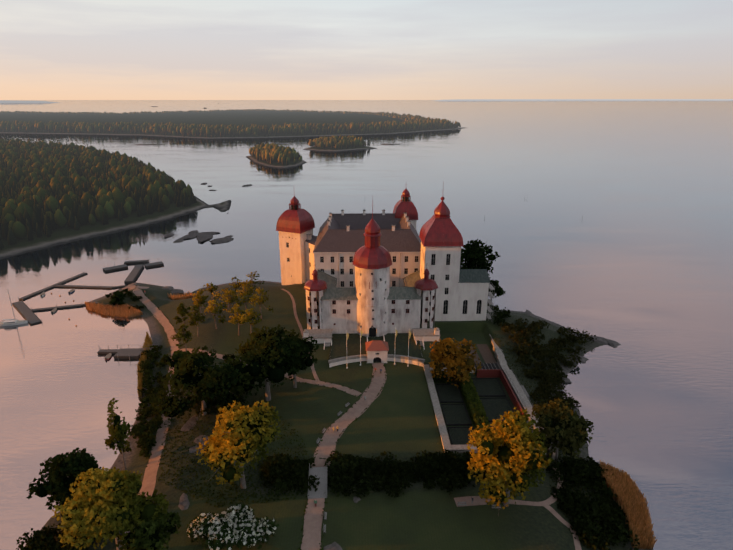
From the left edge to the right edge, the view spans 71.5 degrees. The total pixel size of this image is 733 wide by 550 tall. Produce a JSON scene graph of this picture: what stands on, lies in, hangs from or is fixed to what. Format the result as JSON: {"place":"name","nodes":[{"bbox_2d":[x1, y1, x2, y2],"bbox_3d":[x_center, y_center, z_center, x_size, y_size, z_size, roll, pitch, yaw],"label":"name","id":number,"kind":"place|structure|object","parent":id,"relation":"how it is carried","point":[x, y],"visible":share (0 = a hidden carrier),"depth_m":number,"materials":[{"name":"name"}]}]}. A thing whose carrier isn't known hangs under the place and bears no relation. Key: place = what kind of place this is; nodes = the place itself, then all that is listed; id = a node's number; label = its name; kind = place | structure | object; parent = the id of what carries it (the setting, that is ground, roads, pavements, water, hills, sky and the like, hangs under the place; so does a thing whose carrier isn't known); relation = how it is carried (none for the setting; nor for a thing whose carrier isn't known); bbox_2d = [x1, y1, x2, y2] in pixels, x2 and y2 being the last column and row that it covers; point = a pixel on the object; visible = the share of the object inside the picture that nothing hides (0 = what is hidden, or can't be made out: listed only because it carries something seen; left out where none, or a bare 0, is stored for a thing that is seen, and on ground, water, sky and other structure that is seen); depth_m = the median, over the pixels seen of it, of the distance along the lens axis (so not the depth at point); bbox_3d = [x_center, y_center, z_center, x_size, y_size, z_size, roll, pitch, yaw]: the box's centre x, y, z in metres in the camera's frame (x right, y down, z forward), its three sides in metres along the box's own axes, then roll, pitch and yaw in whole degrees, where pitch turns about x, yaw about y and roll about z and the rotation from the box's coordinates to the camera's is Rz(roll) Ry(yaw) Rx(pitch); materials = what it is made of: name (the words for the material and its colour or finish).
{"place":"outdoors","nodes":[
{"label":"outdoors","id":0,"kind":"place"},
{"bbox_2d":[0,100,58,102],"bbox_3d":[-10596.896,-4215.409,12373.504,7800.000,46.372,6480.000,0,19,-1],"label":"ground horizon","id":1,"kind":"structure","parent":0,"point":[6,101],"depth_m":11490.17,"materials":[{"name":"grey"}]},
{"bbox_2d":[0,137,196,248],"bbox_3d":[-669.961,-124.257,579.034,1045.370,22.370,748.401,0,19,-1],"label":"forest","id":2,"kind":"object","parent":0,"point":[46,188],"depth_m":416.04,"materials":[{"name":"green plant"}]},
{"bbox_2d":[0,196,230,258],"bbox_3d":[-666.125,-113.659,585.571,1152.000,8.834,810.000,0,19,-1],"label":"shoreline","id":3,"kind":"structure","parent":0,"point":[65,234],"depth_m":346.39,"materials":[{"name":"grey stone"}]},
{"bbox_2d":[124,288,179,544],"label":"shore path","id":4,"kind":"structure","parent":0,"point":[149,480],"depth_m":137.01,"materials":[{"name":"beige gravel"}]},
{"bbox_2d":[0,109,463,138],"bbox_3d":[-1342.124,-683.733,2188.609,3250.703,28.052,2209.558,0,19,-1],"label":"forested island","id":5,"kind":"structure","parent":0,"point":[416,122],"depth_m":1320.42,"materials":[{"name":"green plant"}]},
{"bbox_2d":[158,400,308,506],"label":"meadow slope","id":6,"kind":"structure","parent":0,"point":[239,495],"depth_m":118.60,"materials":[{"name":"green plant"}]},
{"bbox_2d":[276,195,316,284],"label":"castle tower","id":7,"kind":"structure","parent":0,"point":[295,225],"depth_m":231.37,"materials":[{"name":"white paint"}]},
{"bbox_2d":[304,269,326,328],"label":"castle tower","id":8,"kind":"structure","parent":0,"point":[313,304],"depth_m":180.11,"materials":[{"name":"white paint"}]},
{"bbox_2d":[301,363,386,549],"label":"path","id":9,"kind":"structure","parent":0,"point":[313,518],"depth_m":127.25,"materials":[{"name":"beige gravel"}]},
{"bbox_2d":[298,363,386,549],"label":"path tufts","id":10,"kind":"object","parent":9,"relation":"on","point":[384,365],"depth_m":130.43,"materials":[{"name":"green plant"}]},
{"bbox_2d":[0,100,732,549],"bbox_3d":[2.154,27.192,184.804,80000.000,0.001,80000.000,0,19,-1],"label":"lake water","id":11,"kind":"structure","parent":0,"point":[636,260],"depth_m":296.10,"materials":[{"name":"liquid"}]},
{"bbox_2d":[0,289,27,325],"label":"sailboat","id":12,"kind":"object","parent":11,"relation":"on","point":[10,322],"visible":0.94,"depth_m":204.63,"materials":[{"name":"white"}]},
{"bbox_2d":[12,259,163,359],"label":"marina docks","id":13,"kind":"object","parent":11,"relation":"on","point":[29,315],"visible":0.88,"depth_m":227.36,"materials":[{"name":"grey wood"}]},
{"bbox_2d":[104,353,111,359],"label":"boat","id":14,"kind":"object","parent":11,"relation":"in","point":[107,356],"visible":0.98,"depth_m":179.00,"materials":[{"name":"white plastic"}]},
{"bbox_2d":[135,106,392,242],"bbox_3d":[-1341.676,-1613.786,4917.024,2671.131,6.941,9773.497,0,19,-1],"label":"rocks","id":15,"kind":"object","parent":11,"relation":"in","point":[202,236],"visible":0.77,"depth_m":334.15,"materials":[{"name":"stone"}]},
{"bbox_2d":[246,155,306,167],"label":"islet ground","id":16,"kind":"structure","parent":11,"relation":"in","point":[253,159],"depth_m":699.25,"materials":[{"name":"grey stone"}]},
{"bbox_2d":[249,142,301,164],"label":"trees","id":17,"kind":"object","parent":16,"relation":"on","point":[272,152],"visible":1,"depth_m":711.27,"materials":[{"name":"green plant"}]},
{"bbox_2d":[25,281,652,549],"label":"peninsula ground","id":18,"kind":"structure","parent":11,"relation":"in","point":[397,417],"depth_m":127.28,"materials":[{"name":"green plant"}]},
{"bbox_2d":[16,514,95,549],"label":"shrubs","id":19,"kind":"object","parent":18,"relation":"on","point":[43,539],"visible":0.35,"depth_m":101.66,"materials":[{"name":"green plant"}]},
{"bbox_2d":[26,447,103,517],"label":"tree","id":20,"kind":"object","parent":18,"relation":"on","point":[65,470],"visible":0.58,"depth_m":101.32,"materials":[{"name":"green plant"}]},
{"bbox_2d":[50,466,169,549],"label":"tree","id":21,"kind":"object","parent":18,"relation":"on","point":[105,504],"visible":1,"depth_m":89.02,"materials":[{"name":"green plant"}]},
{"bbox_2d":[84,301,142,317],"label":"marina reeds","id":22,"kind":"object","parent":18,"relation":"on","point":[124,311],"visible":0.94,"depth_m":216.37,"materials":[{"name":"brown plant"}]},
{"bbox_2d":[104,398,131,469],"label":"tree","id":23,"kind":"object","parent":18,"relation":"on","point":[117,430],"visible":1,"depth_m":119.76,"materials":[{"name":"green plant"}]},
{"bbox_2d":[109,290,127,305],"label":"bush","id":24,"kind":"object","parent":18,"relation":"on","point":[118,296],"visible":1,"depth_m":217.57,"materials":[{"name":"green plant"}]},
{"bbox_2d":[105,288,143,310],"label":"marina shrubs","id":25,"kind":"object","parent":18,"relation":"on","point":[129,294],"visible":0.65,"depth_m":226.26,"materials":[{"name":"green plant"}]},
{"bbox_2d":[122,282,148,290],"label":"path turnaround","id":26,"kind":"structure","parent":18,"relation":"on","point":[130,286],"depth_m":243.21,"materials":[{"name":"beige gravel"}]},
{"bbox_2d":[136,332,152,397],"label":"shore reeds","id":27,"kind":"object","parent":18,"relation":"on","point":[147,343],"depth_m":175.30,"materials":[{"name":"green plant"}]},
{"bbox_2d":[126,345,170,458],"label":"shore shrubs","id":28,"kind":"object","parent":18,"relation":"on","point":[146,439],"depth_m":148.98,"materials":[{"name":"green plant"}]},
{"bbox_2d":[116,512,181,549],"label":"bush","id":29,"kind":"object","parent":18,"relation":"on","point":[146,536],"visible":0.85,"depth_m":91.35,"materials":[{"name":"green plant"}]},
{"bbox_2d":[131,288,178,466],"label":"path tufts","id":30,"kind":"object","parent":18,"relation":"on","point":[168,369],"depth_m":189.92,"materials":[{"name":"green plant"}]},
{"bbox_2d":[132,284,183,345],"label":"shore rocks","id":31,"kind":"object","parent":18,"relation":"on","point":[177,291],"depth_m":240.17,"materials":[{"name":"stone"}]},
{"bbox_2d":[160,350,189,372],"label":"tree","id":32,"kind":"object","parent":18,"relation":"on","point":[172,361],"visible":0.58,"depth_m":156.29,"materials":[{"name":"green plant"}]},
{"bbox_2d":[167,291,193,299],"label":"inlet reeds","id":33,"kind":"object","parent":18,"relation":"on","point":[185,295],"visible":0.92,"depth_m":228.27,"materials":[{"name":"brown plant"}]},
{"bbox_2d":[170,323,193,351],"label":"tree","id":34,"kind":"object","parent":18,"relation":"on","point":[185,336],"visible":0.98,"depth_m":169.25,"materials":[{"name":"green plant"}]},
{"bbox_2d":[173,302,191,323],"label":"tree","id":35,"kind":"object","parent":18,"relation":"on","point":[181,309],"visible":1,"depth_m":192.94,"materials":[{"name":"green plant"}]},
{"bbox_2d":[185,305,204,336],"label":"tree","id":36,"kind":"object","parent":18,"relation":"on","point":[194,318],"visible":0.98,"depth_m":180.69,"materials":[{"name":"green plant"}]},
{"bbox_2d":[150,345,242,422],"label":"tree","id":37,"kind":"object","parent":18,"relation":"on","point":[202,378],"visible":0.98,"depth_m":130.93,"materials":[{"name":"green plant"}]},
{"bbox_2d":[192,289,208,313],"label":"tree","id":38,"kind":"object","parent":18,"relation":"on","point":[201,299],"visible":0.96,"depth_m":196.66,"materials":[{"name":"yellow plant"}]},
{"bbox_2d":[202,282,219,299],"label":"tree","id":39,"kind":"object","parent":18,"relation":"on","point":[211,288],"visible":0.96,"depth_m":207.35,"materials":[{"name":"green plant"}]},
{"bbox_2d":[181,353,245,414],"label":"understory shrubs","id":40,"kind":"object","parent":18,"relation":"on","point":[210,403],"visible":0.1,"depth_m":143.06,"materials":[{"name":"green plant"}]},
{"bbox_2d":[204,299,228,328],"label":"tree","id":41,"kind":"object","parent":18,"relation":"on","point":[212,309],"visible":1,"depth_m":185.44,"materials":[{"name":"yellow plant"}]},
{"bbox_2d":[211,288,245,318],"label":"tree","id":42,"kind":"object","parent":18,"relation":"on","point":[230,298],"visible":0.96,"depth_m":192.67,"materials":[{"name":"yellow plant"}]},
{"bbox_2d":[215,385,241,409],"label":"bush","id":43,"kind":"object","parent":18,"relation":"on","point":[221,405],"visible":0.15,"depth_m":138.95,"materials":[{"name":"green plant"}]},
{"bbox_2d":[186,504,278,549],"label":"flowering bush","id":44,"kind":"object","parent":18,"relation":"on","point":[242,526],"visible":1,"depth_m":98.33,"materials":[{"name":"white plant"}]},
{"bbox_2d":[224,277,242,302],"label":"tree","id":45,"kind":"object","parent":18,"relation":"on","point":[235,285],"visible":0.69,"depth_m":209.15,"materials":[{"name":"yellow plant"}]},
{"bbox_2d":[226,303,247,335],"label":"tree","id":46,"kind":"object","parent":18,"relation":"on","point":[235,317],"visible":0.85,"depth_m":179.18,"materials":[{"name":"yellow plant"}]},
{"bbox_2d":[196,400,280,488],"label":"tree","id":47,"kind":"object","parent":18,"relation":"on","point":[249,432],"visible":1,"depth_m":106.36,"materials":[{"name":"plant"}]},
{"bbox_2d":[231,280,255,309],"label":"tree","id":48,"kind":"object","parent":18,"relation":"on","point":[246,285],"visible":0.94,"depth_m":197.93,"materials":[{"name":"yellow plant"}]},
{"bbox_2d":[236,308,261,332],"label":"tree","id":49,"kind":"object","parent":18,"relation":"on","point":[250,317],"visible":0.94,"depth_m":178.79,"materials":[{"name":"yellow plant"}]},
{"bbox_2d":[245,271,265,294],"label":"tree","id":50,"kind":"object","parent":18,"relation":"on","point":[252,278],"visible":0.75,"depth_m":212.91,"materials":[{"name":"green plant"}]},
{"bbox_2d":[249,287,272,318],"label":"tree","id":51,"kind":"object","parent":18,"relation":"on","point":[260,300],"visible":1,"depth_m":193.04,"materials":[{"name":"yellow plant"}]},
{"bbox_2d":[220,324,303,400],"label":"tree","id":52,"kind":"object","parent":18,"relation":"on","point":[270,357],"visible":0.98,"depth_m":138.93,"materials":[{"name":"green plant"}]},
{"bbox_2d":[178,414,360,549],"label":"rock outcrops","id":53,"kind":"object","parent":18,"relation":"on","point":[184,503],"visible":0.44,"depth_m":124.65,"materials":[{"name":"stone"}]},
{"bbox_2d":[179,348,360,395],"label":"footpath","id":54,"kind":"structure","parent":18,"relation":"on","point":[337,386],"depth_m":154.95,"materials":[{"name":"beige gravel"}]},
{"bbox_2d":[259,453,319,496],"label":"moat shrubs","id":55,"kind":"object","parent":18,"relation":"on","point":[287,470],"visible":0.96,"depth_m":117.76,"materials":[{"name":"green plant"}]},
{"bbox_2d":[283,329,318,387],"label":"tree","id":56,"kind":"object","parent":18,"relation":"on","point":[307,351],"visible":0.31,"depth_m":147.50,"materials":[{"name":"green plant"}]},
{"bbox_2d":[282,289,319,382],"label":"footpath","id":57,"kind":"structure","parent":18,"relation":"on","point":[301,330],"depth_m":192.27,"materials":[{"name":"beige gravel"}]},
{"bbox_2d":[308,463,327,498],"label":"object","id":58,"kind":"structure","parent":18,"relation":"on","point":[321,474],"depth_m":114.48,"materials":[{"name":"grey stone"}]},
{"bbox_2d":[299,377,361,396],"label":"branch tufts","id":59,"kind":"object","parent":18,"relation":"on","point":[332,387],"visible":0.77,"depth_m":153.06,"materials":[{"name":"green plant"}]},
{"bbox_2d":[360,328,362,365],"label":"flagpole","id":60,"kind":"object","parent":18,"relation":"on","point":[361,332],"visible":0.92,"depth_m":161.75,"materials":[{"name":"white metal"}]},
{"bbox_2d":[313,209,420,287],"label":"castle keep","id":61,"kind":"structure","parent":18,"relation":"on","point":[340,241],"depth_m":207.03,"materials":[{"name":"white paint"}]},
{"bbox_2d":[316,270,422,333],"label":"castle front wing","id":62,"kind":"structure","parent":18,"relation":"on","point":[339,310],"depth_m":181.68,"materials":[{"name":"white paint"}]},
{"bbox_2d":[302,328,439,366],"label":"entrance forecourt","id":63,"kind":"structure","parent":18,"relation":"on","point":[387,347],"depth_m":173.57,"materials":[{"name":"white paint"}]},
{"bbox_2d":[324,449,482,497],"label":"moat shrubs","id":64,"kind":"object","parent":18,"relation":"on","point":[350,469],"visible":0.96,"depth_m":118.20,"materials":[{"name":"green plant"}]},
{"bbox_2d":[407,331,410,366],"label":"flagpole","id":65,"kind":"object","parent":18,"relation":"on","point":[408,346],"visible":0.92,"depth_m":161.71,"materials":[{"name":"white metal"}]},
{"bbox_2d":[414,268,437,327],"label":"castle tower","id":66,"kind":"structure","parent":18,"relation":"on","point":[426,284],"depth_m":180.31,"materials":[{"name":"white paint"}]},
{"bbox_2d":[431,370,452,382],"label":"garden hedge","id":67,"kind":"object","parent":18,"relation":"on","point":[438,379],"visible":0.42,"depth_m":159.40,"materials":[{"name":"black"}]},
{"bbox_2d":[424,337,481,387],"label":"tree","id":68,"kind":"object","parent":18,"relation":"on","point":[449,354],"visible":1,"depth_m":154.83,"materials":[{"name":"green plant"}]},
{"bbox_2d":[456,269,494,320],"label":"chapel","id":69,"kind":"structure","parent":18,"relation":"on","point":[473,292],"depth_m":192.33,"materials":[{"name":"white paint"}]},
{"bbox_2d":[459,374,491,435],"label":"garden hedge","id":70,"kind":"object","parent":18,"relation":"on","point":[476,410],"visible":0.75,"depth_m":143.38,"materials":[{"name":"green plant"}]},
{"bbox_2d":[460,239,500,275],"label":"tree","id":71,"kind":"object","parent":18,"relation":"on","point":[475,255],"visible":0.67,"depth_m":224.74,"materials":[{"name":"green plant"}]},
{"bbox_2d":[423,334,556,459],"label":"garden walls","id":72,"kind":"structure","parent":18,"relation":"on","point":[491,392],"depth_m":149.10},
{"bbox_2d":[488,277,505,300],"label":"tree","id":73,"kind":"object","parent":18,"relation":"on","point":[499,291],"visible":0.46,"depth_m":217.87,"materials":[{"name":"green plant"}]},
{"bbox_2d":[487,302,511,325],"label":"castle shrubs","id":74,"kind":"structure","parent":18,"relation":"on","point":[502,314],"depth_m":196.42,"materials":[{"name":"green plant"}]},
{"bbox_2d":[463,407,552,515],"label":"tree","id":75,"kind":"object","parent":18,"relation":"on","point":[510,455],"visible":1,"depth_m":101.77,"materials":[{"name":"plant"}]},
{"bbox_2d":[500,317,596,429],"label":"trees","id":76,"kind":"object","parent":18,"relation":"on","point":[542,389],"depth_m":173.38,"materials":[{"name":"green plant"}]},
{"bbox_2d":[530,398,593,459],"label":"tree","id":77,"kind":"object","parent":18,"relation":"on","point":[563,427],"visible":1,"depth_m":120.00,"materials":[{"name":"green plant"}]},
{"bbox_2d":[526,310,620,382],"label":"shoreline rocks","id":78,"kind":"object","parent":18,"relation":"on","point":[605,341],"visible":0.48,"depth_m":189.59,"materials":[{"name":"stone"}]},
{"bbox_2d":[546,454,639,549],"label":"shrubs","id":79,"kind":"object","parent":18,"relation":"on","point":[614,527],"visible":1,"depth_m":108.57,"materials":[{"name":"green plant"}]},
{"bbox_2d":[302,145,375,151],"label":"islet ground","id":80,"kind":"structure","parent":11,"relation":"in","point":[329,149],"depth_m":905.50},
{"bbox_2d":[308,135,369,148],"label":"trees","id":81,"kind":"object","parent":80,"relation":"on","point":[336,141],"visible":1,"depth_m":911.73,"materials":[{"name":"green plant"}]},
{"bbox_2d":[598,460,656,549],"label":"reeds","id":82,"kind":"object","parent":11,"relation":"in","point":[630,500],"visible":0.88,"depth_m":111.14,"materials":[{"name":"brown plant"}]},
{"bbox_2d":[0,0,732,99],"label":"sky","id":83,"kind":"structure","parent":0,"point":[50,49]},
{"bbox_2d":[353,202,391,336],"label":"central tower","id":84,"kind":"structure","parent":0,"point":[372,262],"depth_m":176.04,"materials":[{"name":"white paint"}]},
{"bbox_2d":[393,184,417,228],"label":"castle tower","id":85,"kind":"structure","parent":0,"point":[403,205],"depth_m":235.47,"materials":[{"name":"red metal"}]},
{"bbox_2d":[419,181,463,320],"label":"castle tower","id":86,"kind":"structure","parent":0,"point":[440,237],"depth_m":187.29,"materials":[{"name":"white paint"}]},
{"bbox_2d":[454,496,486,506],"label":"footpath","id":87,"kind":"structure","parent":0,"point":[476,501],"depth_m":109.55,"materials":[{"name":"beige gravel"}]},
{"bbox_2d":[457,468,562,505],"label":"path","id":88,"kind":"structure","parent":0,"point":[550,500],"depth_m":109.62,"materials":[{"name":"beige gravel"}]},
{"bbox_2d":[492,333,620,547],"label":"meadow","id":89,"kind":"structure","parent":0,"point":[580,488],"depth_m":125.54,"materials":[{"name":"green plant"}]},
{"bbox_2d":[542,503,581,549],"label":"path","id":90,"kind":"structure","parent":0,"point":[577,544],"depth_m":105.03,"materials":[{"name":"beige gravel"}]},
{"bbox_2d":[435,99,732,100],"bbox_3d":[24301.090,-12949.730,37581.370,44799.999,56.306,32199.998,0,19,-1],"label":"ground horizon","id":91,"kind":"structure","parent":0,"point":[587,100],"depth_m":26253.51,"materials":[{"name":"grey"}]}
]}

